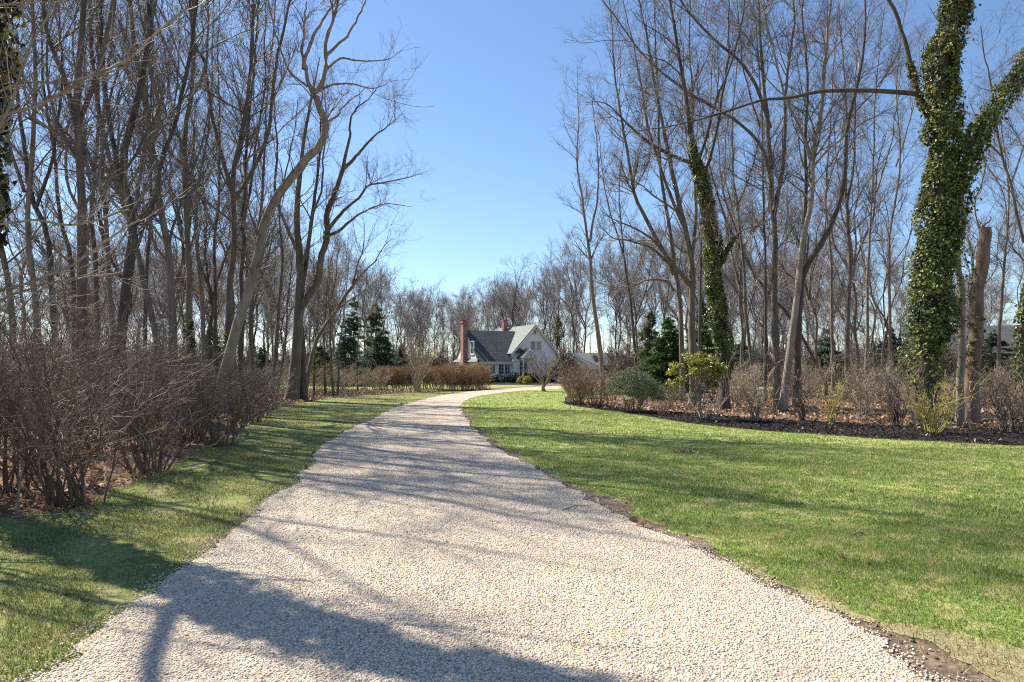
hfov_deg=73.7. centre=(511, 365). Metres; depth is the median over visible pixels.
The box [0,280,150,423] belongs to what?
bare shrub
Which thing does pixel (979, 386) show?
bare shrub
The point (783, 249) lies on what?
bare tree
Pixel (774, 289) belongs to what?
tree
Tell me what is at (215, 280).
tree
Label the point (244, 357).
bare shrub
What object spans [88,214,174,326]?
bare tree
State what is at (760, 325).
bare tree
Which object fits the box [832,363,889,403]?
bare shrub
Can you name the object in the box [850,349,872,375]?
bare shrub
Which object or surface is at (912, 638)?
soil crumbs
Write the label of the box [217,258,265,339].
bare tree
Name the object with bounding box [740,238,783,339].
bare tree
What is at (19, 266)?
bare tree
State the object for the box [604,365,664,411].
dome bush
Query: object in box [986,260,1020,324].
bare tree
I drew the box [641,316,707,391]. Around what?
pine
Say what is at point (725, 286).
bare tree
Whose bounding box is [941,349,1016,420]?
sapling
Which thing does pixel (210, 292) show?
bare tree
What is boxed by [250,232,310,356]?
bare tree
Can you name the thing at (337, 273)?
bare tree
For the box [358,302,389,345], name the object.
pine
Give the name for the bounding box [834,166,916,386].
bare tree
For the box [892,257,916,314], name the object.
bare tree
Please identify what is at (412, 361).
bare shrub
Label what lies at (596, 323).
tree
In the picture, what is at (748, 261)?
tree
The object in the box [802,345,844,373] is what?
bare shrub
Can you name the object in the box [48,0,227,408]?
tree
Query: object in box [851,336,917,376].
bare shrub
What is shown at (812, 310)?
bare tree
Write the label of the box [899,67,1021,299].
bare tree
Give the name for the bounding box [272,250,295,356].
bare tree
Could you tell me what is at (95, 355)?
bare shrub
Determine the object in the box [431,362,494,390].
hedge
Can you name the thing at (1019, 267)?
bare tree
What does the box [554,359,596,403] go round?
bare shrub
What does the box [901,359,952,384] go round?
bare shrub
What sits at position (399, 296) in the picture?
bare tree
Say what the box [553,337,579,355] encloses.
bare shrub
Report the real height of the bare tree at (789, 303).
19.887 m
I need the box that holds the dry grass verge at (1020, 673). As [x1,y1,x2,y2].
[750,566,1023,681]
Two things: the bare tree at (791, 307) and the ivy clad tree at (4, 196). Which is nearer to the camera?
the ivy clad tree at (4, 196)
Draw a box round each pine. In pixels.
[306,344,333,385]
[335,297,368,364]
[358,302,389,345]
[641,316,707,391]
[684,299,716,389]
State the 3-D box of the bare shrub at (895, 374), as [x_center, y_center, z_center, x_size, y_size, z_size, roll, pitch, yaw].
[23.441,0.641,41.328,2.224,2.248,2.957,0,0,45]
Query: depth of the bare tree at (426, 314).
90.04 m
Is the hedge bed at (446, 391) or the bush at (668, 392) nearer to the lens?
the bush at (668, 392)
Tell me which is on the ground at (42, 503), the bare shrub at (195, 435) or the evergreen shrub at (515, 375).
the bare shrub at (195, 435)
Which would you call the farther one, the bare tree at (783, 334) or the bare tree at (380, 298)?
the bare tree at (783, 334)
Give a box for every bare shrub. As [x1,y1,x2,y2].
[0,229,221,510]
[0,252,124,495]
[0,256,60,466]
[0,256,138,456]
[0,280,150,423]
[0,284,190,452]
[0,285,73,423]
[0,307,63,456]
[60,314,214,431]
[65,299,245,475]
[66,334,143,413]
[87,334,195,416]
[126,350,287,447]
[128,329,198,362]
[129,335,200,368]
[137,324,257,440]
[140,346,232,421]
[154,356,251,395]
[211,362,285,399]
[214,356,304,422]
[217,345,249,373]
[217,354,291,408]
[218,372,279,418]
[234,343,290,370]
[236,345,264,376]
[236,364,290,402]
[248,364,301,401]
[262,364,286,387]
[272,340,312,364]
[305,340,351,382]
[306,366,345,391]
[310,369,328,388]
[316,358,349,388]
[318,349,347,375]
[328,361,362,390]
[329,362,367,391]
[345,363,379,388]
[351,364,384,388]
[358,344,403,360]
[360,367,393,389]
[379,344,408,362]
[392,345,432,368]
[407,341,452,368]
[411,353,437,369]
[438,346,455,366]
[552,360,589,397]
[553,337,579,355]
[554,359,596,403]
[568,353,600,393]
[571,366,615,405]
[590,363,627,400]
[598,351,629,378]
[605,340,643,375]
[606,333,640,366]
[702,347,742,394]
[703,364,739,398]
[718,352,764,401]
[718,368,756,401]
[730,380,754,408]
[732,359,767,389]
[733,341,770,375]
[747,344,772,376]
[749,348,785,376]
[756,363,792,391]
[760,342,810,375]
[767,369,805,395]
[780,337,829,367]
[780,361,825,397]
[781,362,830,395]
[801,354,838,392]
[801,364,828,392]
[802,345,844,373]
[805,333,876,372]
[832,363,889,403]
[843,362,878,392]
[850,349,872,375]
[850,355,902,397]
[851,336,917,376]
[861,335,916,375]
[878,360,916,392]
[879,362,916,395]
[880,332,916,363]
[885,372,914,406]
[891,369,915,397]
[894,377,914,401]
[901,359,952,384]
[902,326,954,379]
[908,374,952,402]
[938,363,987,395]
[940,346,957,381]
[941,345,966,380]
[946,378,993,400]
[964,359,1015,402]
[982,362,1011,386]
[987,346,1013,377]
[989,360,1016,398]
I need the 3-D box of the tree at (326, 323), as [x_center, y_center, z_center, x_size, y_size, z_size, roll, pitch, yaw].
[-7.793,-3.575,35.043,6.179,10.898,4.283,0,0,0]
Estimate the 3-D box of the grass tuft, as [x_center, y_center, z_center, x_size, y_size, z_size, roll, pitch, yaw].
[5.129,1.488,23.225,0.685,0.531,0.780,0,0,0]
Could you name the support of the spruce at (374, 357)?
on the lawn at (497, 386)
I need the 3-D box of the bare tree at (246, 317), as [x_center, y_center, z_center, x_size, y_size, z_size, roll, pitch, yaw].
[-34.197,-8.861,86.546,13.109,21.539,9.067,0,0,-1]
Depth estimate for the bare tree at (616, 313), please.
99.70 m
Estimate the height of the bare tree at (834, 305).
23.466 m
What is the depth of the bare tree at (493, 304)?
112.83 m
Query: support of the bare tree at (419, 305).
on the ground at (42, 503)
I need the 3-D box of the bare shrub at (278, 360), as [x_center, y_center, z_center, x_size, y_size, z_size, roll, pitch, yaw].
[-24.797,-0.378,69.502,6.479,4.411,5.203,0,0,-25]
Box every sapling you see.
[267,231,315,396]
[304,241,341,394]
[307,230,349,395]
[309,239,354,396]
[310,229,361,394]
[346,260,389,389]
[707,333,740,410]
[742,334,813,409]
[847,352,893,407]
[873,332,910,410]
[905,313,985,411]
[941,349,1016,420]
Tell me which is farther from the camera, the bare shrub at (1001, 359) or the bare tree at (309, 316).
the bare tree at (309, 316)
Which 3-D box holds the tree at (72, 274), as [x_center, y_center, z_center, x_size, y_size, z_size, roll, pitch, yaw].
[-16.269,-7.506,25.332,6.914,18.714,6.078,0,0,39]
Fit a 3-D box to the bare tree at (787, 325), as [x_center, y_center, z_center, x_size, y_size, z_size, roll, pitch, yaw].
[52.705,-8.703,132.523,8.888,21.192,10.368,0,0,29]
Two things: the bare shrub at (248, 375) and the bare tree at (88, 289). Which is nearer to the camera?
the bare shrub at (248, 375)
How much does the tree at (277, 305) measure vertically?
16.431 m
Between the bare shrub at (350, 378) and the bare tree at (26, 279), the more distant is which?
the bare tree at (26, 279)
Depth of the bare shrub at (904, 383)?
33.48 m
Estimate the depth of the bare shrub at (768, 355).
96.92 m
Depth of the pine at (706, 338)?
49.63 m
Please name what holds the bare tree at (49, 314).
on the ground at (42, 503)
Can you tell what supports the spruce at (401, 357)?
on the lawn at (497, 386)
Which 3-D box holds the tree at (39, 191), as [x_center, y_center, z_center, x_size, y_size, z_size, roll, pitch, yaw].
[-14.112,-7.022,21.040,9.803,17.748,5.986,0,0,19]
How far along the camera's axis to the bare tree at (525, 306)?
156.99 m
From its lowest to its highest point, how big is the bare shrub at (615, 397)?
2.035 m
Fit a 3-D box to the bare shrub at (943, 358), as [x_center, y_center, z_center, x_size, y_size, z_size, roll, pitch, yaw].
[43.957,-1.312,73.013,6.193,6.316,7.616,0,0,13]
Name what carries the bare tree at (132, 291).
on the ground at (42, 503)
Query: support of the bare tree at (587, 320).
on the ground at (42, 503)
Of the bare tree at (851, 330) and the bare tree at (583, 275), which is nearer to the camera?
the bare tree at (583, 275)
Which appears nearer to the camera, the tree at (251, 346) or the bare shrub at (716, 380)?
the tree at (251, 346)
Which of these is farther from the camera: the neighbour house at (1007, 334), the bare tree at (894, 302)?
the bare tree at (894, 302)
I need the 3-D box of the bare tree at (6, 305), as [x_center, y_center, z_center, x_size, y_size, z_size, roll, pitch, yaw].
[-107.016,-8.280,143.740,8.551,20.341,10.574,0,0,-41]
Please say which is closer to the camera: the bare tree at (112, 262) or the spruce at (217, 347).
the bare tree at (112, 262)
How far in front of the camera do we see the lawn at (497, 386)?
56.22 m
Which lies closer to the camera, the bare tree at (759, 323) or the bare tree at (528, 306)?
the bare tree at (528, 306)
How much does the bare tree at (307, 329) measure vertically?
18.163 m
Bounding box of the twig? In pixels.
[115,552,167,559]
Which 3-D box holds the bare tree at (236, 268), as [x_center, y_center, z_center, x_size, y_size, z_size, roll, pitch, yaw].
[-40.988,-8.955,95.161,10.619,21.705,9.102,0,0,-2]
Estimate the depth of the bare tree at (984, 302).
112.35 m
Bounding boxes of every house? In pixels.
[453,320,559,378]
[898,325,1019,378]
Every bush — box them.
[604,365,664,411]
[650,381,685,408]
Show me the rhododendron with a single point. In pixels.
(698, 361)
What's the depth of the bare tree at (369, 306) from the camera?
157.47 m
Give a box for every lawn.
[0,389,474,681]
[235,381,533,390]
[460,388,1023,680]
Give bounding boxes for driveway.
[28,386,924,681]
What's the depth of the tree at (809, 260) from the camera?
26.33 m
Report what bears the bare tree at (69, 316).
on the ground at (42, 503)
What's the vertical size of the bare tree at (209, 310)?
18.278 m
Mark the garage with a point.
(593, 357)
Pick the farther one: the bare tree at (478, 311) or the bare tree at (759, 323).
the bare tree at (478, 311)
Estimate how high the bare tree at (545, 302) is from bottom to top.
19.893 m
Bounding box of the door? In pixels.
[520,361,526,376]
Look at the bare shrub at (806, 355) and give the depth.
88.16 m
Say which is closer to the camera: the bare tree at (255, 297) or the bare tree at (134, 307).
the bare tree at (255, 297)
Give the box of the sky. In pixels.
[0,0,1023,358]
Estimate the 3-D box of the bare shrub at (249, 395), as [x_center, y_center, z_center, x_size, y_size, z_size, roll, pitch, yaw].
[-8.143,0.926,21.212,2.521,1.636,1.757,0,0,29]
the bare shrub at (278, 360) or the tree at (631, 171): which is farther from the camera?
the bare shrub at (278, 360)
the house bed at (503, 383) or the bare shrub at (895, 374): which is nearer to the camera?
the bare shrub at (895, 374)
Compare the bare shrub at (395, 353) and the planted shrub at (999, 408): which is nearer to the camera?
the planted shrub at (999, 408)
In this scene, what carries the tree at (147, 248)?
on the ground at (42, 503)
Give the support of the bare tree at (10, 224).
on the ground at (42, 503)
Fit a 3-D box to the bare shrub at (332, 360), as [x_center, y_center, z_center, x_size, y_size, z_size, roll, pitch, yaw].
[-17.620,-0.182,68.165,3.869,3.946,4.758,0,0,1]
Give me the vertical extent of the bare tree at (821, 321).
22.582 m
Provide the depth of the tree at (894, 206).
44.71 m
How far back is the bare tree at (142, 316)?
126.25 m
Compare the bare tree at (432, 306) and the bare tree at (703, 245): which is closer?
the bare tree at (703, 245)
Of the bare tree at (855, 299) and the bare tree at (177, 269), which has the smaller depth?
the bare tree at (855, 299)
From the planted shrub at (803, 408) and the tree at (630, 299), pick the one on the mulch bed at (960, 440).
the planted shrub at (803, 408)
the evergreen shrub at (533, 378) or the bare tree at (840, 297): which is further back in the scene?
the bare tree at (840, 297)
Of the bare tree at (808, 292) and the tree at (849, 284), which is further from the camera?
the bare tree at (808, 292)
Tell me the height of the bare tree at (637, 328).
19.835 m
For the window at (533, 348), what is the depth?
73.52 m
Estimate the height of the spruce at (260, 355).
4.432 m
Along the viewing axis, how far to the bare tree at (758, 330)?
157.85 m
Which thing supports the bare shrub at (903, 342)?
on the ground at (42, 503)
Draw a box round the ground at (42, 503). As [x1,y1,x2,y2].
[0,373,1021,654]
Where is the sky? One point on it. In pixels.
(489, 78)
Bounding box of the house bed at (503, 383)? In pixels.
[439,381,563,384]
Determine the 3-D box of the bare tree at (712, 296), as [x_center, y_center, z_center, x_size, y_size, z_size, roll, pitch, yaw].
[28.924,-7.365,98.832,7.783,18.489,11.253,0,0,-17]
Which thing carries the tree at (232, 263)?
on the ground at (42, 503)
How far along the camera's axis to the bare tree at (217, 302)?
106.12 m
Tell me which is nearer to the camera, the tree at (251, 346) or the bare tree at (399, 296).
the tree at (251, 346)
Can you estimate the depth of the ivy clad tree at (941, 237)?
19.13 m
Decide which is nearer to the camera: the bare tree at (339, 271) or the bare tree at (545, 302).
the bare tree at (339, 271)
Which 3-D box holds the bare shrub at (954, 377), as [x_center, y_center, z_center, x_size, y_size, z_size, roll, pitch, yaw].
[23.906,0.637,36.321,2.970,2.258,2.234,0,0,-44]
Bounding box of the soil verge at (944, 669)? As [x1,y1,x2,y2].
[460,408,997,681]
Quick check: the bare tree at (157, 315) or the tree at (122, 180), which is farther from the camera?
the bare tree at (157, 315)
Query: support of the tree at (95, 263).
on the ground at (42, 503)
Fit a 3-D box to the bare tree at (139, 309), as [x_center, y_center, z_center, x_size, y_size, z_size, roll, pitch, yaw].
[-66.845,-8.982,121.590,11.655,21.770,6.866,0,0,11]
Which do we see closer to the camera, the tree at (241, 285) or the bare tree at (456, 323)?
the tree at (241, 285)
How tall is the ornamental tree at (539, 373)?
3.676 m
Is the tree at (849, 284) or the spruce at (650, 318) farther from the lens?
the spruce at (650, 318)
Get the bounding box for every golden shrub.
[516,375,524,383]
[522,376,532,383]
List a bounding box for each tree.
[0,0,26,301]
[0,0,99,423]
[0,0,205,335]
[0,2,93,375]
[0,119,24,308]
[0,134,22,315]
[0,256,29,325]
[0,271,42,336]
[0,278,20,337]
[1,1,146,387]
[1,200,59,319]
[2,0,163,357]
[2,0,299,430]
[2,158,75,352]
[3,2,239,402]
[10,0,229,421]
[11,0,157,439]
[14,211,111,352]
[15,0,230,423]
[16,0,216,373]
[19,226,90,338]
[24,15,213,318]
[28,235,76,340]
[36,0,170,405]
[39,284,70,347]
[46,288,101,348]
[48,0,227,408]
[57,250,119,338]
[58,208,141,338]
[65,149,161,328]
[87,268,118,342]
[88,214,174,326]
[89,268,132,336]
[99,251,153,329]
[102,238,152,339]
[103,291,135,347]
[108,0,234,401]
[115,0,327,411]
[116,259,152,336]
[118,231,177,334]
[118,264,157,355]
[119,55,269,326]
[120,289,142,351]
[125,0,262,383]
[128,250,182,345]
[129,229,185,371]
[129,285,160,347]
[131,59,279,379]
[136,235,207,350]
[136,278,185,350]
[148,284,193,338]
[151,194,223,373]
[154,251,226,336]
[164,226,223,327]
[169,105,294,367]
[173,0,353,407]
[175,0,297,391]
[182,254,237,344]
[183,245,238,342]
[184,229,245,344]
[193,223,293,355]
[194,248,225,339]
[197,123,308,379]
[200,0,433,414]
[212,245,248,326]
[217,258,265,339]
[220,0,299,384]
[220,196,310,352]
[226,81,312,393]
[233,226,312,356]
[234,260,292,349]
[236,2,441,399]
[238,202,330,373]
[245,230,314,348]
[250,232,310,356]
[261,244,312,353]
[269,292,311,357]
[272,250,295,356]
[281,253,351,348]
[287,254,338,352]
[288,61,353,400]
[289,238,374,354]
[291,295,320,347]
[292,222,375,346]
[293,276,323,342]
[305,230,369,349]
[307,190,416,391]
[307,240,355,349]
[319,279,352,350]
[336,258,394,356]
[340,271,390,349]
[344,262,393,345]
[346,263,395,350]
[358,265,417,348]
[379,275,423,361]
[390,303,418,345]
[391,286,425,355]
[391,329,446,392]
[394,288,444,350]
[398,288,424,351]
[398,304,433,357]
[408,276,445,351]
[408,281,447,349]
[408,289,440,358]
[411,307,430,347]
[412,286,451,369]
[428,304,455,355]
[433,295,460,374]
[434,297,460,355]
[436,308,465,356]
[437,290,476,345]
[443,300,476,342]
[446,303,475,352]
[448,282,492,348]
[452,293,482,329]
[455,280,481,338]
[462,308,483,329]
[469,288,498,330]
[472,278,513,330]
[472,291,506,329]
[475,281,513,330]
[478,279,511,329]
[481,279,543,327]
[485,251,537,326]
[486,272,538,327]
[488,273,536,326]
[500,286,546,331]
[508,285,543,325]
[510,267,552,328]
[514,284,538,325]
[519,341,569,390]
[521,265,580,342]
[522,253,558,339]
[529,266,575,339]
[536,269,591,354]
[537,295,583,351]
[539,262,574,379]
[542,232,597,352]
[544,55,623,391]
[547,242,626,352]
[548,0,791,409]
[551,258,602,352]
[554,0,702,403]
[554,0,838,407]
[572,279,600,351]
[579,0,754,404]
[583,223,655,353]
[593,114,649,364]
[593,214,688,360]
[593,247,640,353]
[597,257,653,367]
[599,270,647,364]
[621,310,650,345]
[623,215,678,334]
[624,264,671,342]
[625,0,1023,424]
[633,213,704,343]
[641,169,720,352]
[647,214,731,346]
[649,164,755,329]
[654,262,687,333]
[655,34,764,391]
[657,268,677,331]
[661,35,827,395]
[661,227,742,344]
[677,180,753,323]
[678,0,816,394]
[682,266,748,348]
[690,77,803,377]
[691,0,814,399]
[691,217,752,342]
[693,0,935,412]
[695,193,788,370]
[696,238,760,341]
[702,266,759,342]
[716,181,802,352]
[724,275,749,343]
[727,242,794,353]
[730,238,797,347]
[738,281,767,351]
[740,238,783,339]
[746,143,858,381]
[746,244,797,352]
[746,297,771,351]
[749,278,808,348]
[751,0,918,407]
[755,242,827,349]
[757,281,802,352]
[760,89,911,386]
[767,188,856,361]
[767,207,851,320]
[767,257,817,344]
[768,257,822,339]
[775,0,886,390]
[781,250,829,352]
[782,252,836,356]
[789,0,920,399]
[794,222,875,355]
[804,271,837,345]
[819,269,860,336]
[821,291,858,350]
[824,1,933,386]
[833,266,879,334]
[833,276,873,349]
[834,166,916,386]
[836,212,905,378]
[853,222,907,335]
[856,297,887,366]
[858,0,931,388]
[869,260,919,335]
[878,280,914,331]
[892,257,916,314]
[896,181,991,385]
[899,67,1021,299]
[947,45,1023,387]
[948,0,1023,411]
[952,274,1004,324]
[953,271,1018,325]
[954,270,1016,325]
[961,192,1023,331]
[974,142,1023,278]
[986,189,1023,310]
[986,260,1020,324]
[1004,247,1023,290]
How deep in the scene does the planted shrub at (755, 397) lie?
20.55 m
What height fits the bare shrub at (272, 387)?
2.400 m
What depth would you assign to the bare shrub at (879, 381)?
34.99 m
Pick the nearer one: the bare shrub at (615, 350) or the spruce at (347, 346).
the spruce at (347, 346)
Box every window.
[470,341,474,354]
[489,364,494,373]
[498,364,503,374]
[504,364,509,374]
[531,341,535,350]
[536,341,541,350]
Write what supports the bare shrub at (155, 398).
on the ground at (42, 503)
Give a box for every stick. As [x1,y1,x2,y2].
[11,508,131,517]
[16,461,24,515]
[182,458,237,467]
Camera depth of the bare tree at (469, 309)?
96.95 m
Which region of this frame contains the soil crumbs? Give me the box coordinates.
[465,414,988,681]
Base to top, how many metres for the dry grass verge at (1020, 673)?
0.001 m
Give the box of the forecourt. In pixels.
[534,382,599,385]
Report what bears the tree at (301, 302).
on the ground at (42, 503)
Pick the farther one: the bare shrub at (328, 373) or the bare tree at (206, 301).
the bare tree at (206, 301)
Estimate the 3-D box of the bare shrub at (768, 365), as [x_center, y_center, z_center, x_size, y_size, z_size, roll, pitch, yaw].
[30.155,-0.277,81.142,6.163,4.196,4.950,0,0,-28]
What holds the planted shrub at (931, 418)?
on the mulch bed at (960, 440)
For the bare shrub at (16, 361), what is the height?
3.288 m
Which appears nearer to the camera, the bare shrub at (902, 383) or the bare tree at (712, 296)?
the bare shrub at (902, 383)
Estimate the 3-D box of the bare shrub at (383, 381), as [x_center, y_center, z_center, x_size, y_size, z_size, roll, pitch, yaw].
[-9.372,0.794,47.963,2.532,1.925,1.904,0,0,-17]
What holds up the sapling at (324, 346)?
on the ground at (42, 503)
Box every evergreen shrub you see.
[485,375,500,382]
[491,374,515,382]
[506,371,518,382]
[527,371,539,382]
[534,376,555,382]
[548,354,582,381]
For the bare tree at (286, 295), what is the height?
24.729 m
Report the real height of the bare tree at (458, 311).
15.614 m
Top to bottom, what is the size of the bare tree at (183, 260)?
19.277 m
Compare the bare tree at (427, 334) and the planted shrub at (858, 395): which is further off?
the bare tree at (427, 334)
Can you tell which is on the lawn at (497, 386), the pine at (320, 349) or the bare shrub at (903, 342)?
the pine at (320, 349)
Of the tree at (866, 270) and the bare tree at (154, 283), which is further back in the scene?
the bare tree at (154, 283)
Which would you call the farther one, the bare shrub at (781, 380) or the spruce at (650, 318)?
the spruce at (650, 318)
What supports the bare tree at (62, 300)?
on the ground at (42, 503)
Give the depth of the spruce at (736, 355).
57.69 m
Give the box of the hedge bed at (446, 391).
[275,390,481,392]
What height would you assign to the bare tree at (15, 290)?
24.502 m
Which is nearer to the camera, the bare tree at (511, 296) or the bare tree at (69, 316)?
the bare tree at (511, 296)
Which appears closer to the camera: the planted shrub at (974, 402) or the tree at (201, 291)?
the planted shrub at (974, 402)
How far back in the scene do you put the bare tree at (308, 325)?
154.45 m
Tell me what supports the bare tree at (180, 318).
on the ground at (42, 503)
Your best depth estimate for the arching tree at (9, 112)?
7.17 m
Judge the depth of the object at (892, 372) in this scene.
23.16 m
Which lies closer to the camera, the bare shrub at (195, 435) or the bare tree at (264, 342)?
the bare shrub at (195, 435)
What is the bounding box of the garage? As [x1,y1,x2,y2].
[562,353,615,378]
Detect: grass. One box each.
[467,419,1023,681]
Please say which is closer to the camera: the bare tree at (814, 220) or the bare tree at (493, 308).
the bare tree at (814, 220)
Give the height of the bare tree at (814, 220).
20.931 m
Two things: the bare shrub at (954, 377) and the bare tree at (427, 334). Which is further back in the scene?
the bare tree at (427, 334)
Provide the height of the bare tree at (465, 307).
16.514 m
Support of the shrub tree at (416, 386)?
on the hedge bed at (446, 391)
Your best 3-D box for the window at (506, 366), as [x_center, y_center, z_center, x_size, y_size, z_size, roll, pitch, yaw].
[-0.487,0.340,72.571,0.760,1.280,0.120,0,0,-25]
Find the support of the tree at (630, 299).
on the ground at (42, 503)
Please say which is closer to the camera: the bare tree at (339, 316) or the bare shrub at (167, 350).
the bare shrub at (167, 350)
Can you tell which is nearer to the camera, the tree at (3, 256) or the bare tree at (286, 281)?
the tree at (3, 256)
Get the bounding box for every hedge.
[370,365,443,388]
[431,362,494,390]
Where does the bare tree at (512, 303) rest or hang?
on the ground at (42, 503)
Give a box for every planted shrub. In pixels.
[732,360,781,421]
[776,365,827,420]
[812,372,854,424]
[823,346,895,422]
[873,358,915,425]
[902,362,990,433]
[938,365,992,426]
[957,351,1023,432]
[984,369,1023,432]
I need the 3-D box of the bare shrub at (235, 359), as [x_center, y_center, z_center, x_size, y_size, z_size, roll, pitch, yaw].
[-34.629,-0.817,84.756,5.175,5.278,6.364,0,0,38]
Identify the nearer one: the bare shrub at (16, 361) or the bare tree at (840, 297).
the bare shrub at (16, 361)
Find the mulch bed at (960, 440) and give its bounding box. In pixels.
[564,396,1023,445]
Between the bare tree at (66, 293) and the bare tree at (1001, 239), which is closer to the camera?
the bare tree at (1001, 239)
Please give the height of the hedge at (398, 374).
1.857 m
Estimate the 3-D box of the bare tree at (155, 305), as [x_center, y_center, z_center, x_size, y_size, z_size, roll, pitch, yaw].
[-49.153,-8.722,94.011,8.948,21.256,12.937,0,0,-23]
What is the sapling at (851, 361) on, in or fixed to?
on the ground at (42, 503)
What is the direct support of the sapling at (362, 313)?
on the hedge bed at (446, 391)
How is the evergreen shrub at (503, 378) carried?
on the house bed at (503, 383)
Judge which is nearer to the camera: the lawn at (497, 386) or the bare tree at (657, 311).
the lawn at (497, 386)
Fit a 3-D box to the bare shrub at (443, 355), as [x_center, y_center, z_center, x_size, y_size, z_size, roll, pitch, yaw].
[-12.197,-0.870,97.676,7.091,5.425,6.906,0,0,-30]
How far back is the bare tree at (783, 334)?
105.24 m
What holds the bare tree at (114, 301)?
on the ground at (42, 503)
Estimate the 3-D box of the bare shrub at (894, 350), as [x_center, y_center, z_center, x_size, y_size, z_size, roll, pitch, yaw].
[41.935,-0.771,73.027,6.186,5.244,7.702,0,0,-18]
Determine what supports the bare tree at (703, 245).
on the ground at (42, 503)
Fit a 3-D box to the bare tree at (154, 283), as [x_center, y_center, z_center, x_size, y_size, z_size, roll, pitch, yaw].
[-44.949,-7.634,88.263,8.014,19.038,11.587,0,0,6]
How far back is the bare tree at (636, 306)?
106.13 m
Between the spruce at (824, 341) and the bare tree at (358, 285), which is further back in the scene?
the bare tree at (358, 285)
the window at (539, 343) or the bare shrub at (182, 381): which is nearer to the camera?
the bare shrub at (182, 381)
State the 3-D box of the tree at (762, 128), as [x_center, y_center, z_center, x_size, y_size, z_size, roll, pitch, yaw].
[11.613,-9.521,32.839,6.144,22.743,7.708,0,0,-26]
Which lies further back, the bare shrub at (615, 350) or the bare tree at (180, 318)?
the bare tree at (180, 318)
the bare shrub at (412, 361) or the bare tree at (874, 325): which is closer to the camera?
the bare tree at (874, 325)
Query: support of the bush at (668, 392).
on the ground at (42, 503)
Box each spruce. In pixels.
[196,324,223,375]
[243,345,284,382]
[311,318,377,385]
[354,330,409,384]
[394,344,412,383]
[629,309,660,387]
[728,342,772,385]
[792,328,853,384]
[862,328,915,383]
[964,330,1015,386]
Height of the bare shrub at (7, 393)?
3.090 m
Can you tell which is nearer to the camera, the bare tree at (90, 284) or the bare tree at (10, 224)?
the bare tree at (10, 224)
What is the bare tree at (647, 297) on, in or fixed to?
on the ground at (42, 503)
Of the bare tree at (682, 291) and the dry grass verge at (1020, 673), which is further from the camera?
the bare tree at (682, 291)
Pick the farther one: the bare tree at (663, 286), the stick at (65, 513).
the bare tree at (663, 286)
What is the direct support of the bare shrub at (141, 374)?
on the ground at (42, 503)
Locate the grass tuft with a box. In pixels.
[653,403,672,415]
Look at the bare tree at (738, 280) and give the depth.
50.15 m
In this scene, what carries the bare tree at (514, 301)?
on the ground at (42, 503)
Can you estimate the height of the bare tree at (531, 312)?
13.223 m
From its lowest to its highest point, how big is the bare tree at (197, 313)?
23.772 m
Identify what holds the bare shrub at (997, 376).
on the ground at (42, 503)
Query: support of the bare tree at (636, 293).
on the ground at (42, 503)
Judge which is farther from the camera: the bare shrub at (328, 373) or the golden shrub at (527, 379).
the golden shrub at (527, 379)
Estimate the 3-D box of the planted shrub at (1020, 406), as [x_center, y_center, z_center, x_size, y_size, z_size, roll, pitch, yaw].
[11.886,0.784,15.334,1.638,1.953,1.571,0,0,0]
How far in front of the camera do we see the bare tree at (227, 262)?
44.44 m
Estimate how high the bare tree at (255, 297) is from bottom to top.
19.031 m
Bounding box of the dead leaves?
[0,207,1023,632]
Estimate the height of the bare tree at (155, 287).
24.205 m
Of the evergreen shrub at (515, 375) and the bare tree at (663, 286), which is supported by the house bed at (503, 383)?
the evergreen shrub at (515, 375)
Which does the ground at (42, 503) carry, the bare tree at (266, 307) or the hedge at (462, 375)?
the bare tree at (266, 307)
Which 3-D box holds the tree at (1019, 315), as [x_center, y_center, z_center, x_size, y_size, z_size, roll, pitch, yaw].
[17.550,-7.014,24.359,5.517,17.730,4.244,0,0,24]
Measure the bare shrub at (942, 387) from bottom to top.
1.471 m
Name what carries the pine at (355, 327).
on the lawn at (497, 386)
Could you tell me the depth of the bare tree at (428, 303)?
154.85 m
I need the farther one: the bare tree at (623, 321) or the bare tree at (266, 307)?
the bare tree at (623, 321)
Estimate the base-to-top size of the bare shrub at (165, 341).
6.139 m
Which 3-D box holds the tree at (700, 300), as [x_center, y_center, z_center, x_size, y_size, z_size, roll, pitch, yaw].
[11.014,-8.364,37.389,6.095,20.429,6.076,0,0,36]
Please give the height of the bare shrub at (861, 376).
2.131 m
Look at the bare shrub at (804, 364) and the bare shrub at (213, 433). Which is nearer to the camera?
the bare shrub at (213, 433)
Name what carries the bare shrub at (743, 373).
on the ground at (42, 503)
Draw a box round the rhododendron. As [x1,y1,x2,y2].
[665,351,728,418]
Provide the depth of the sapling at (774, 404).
24.69 m
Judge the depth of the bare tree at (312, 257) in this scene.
107.53 m
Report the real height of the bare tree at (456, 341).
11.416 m

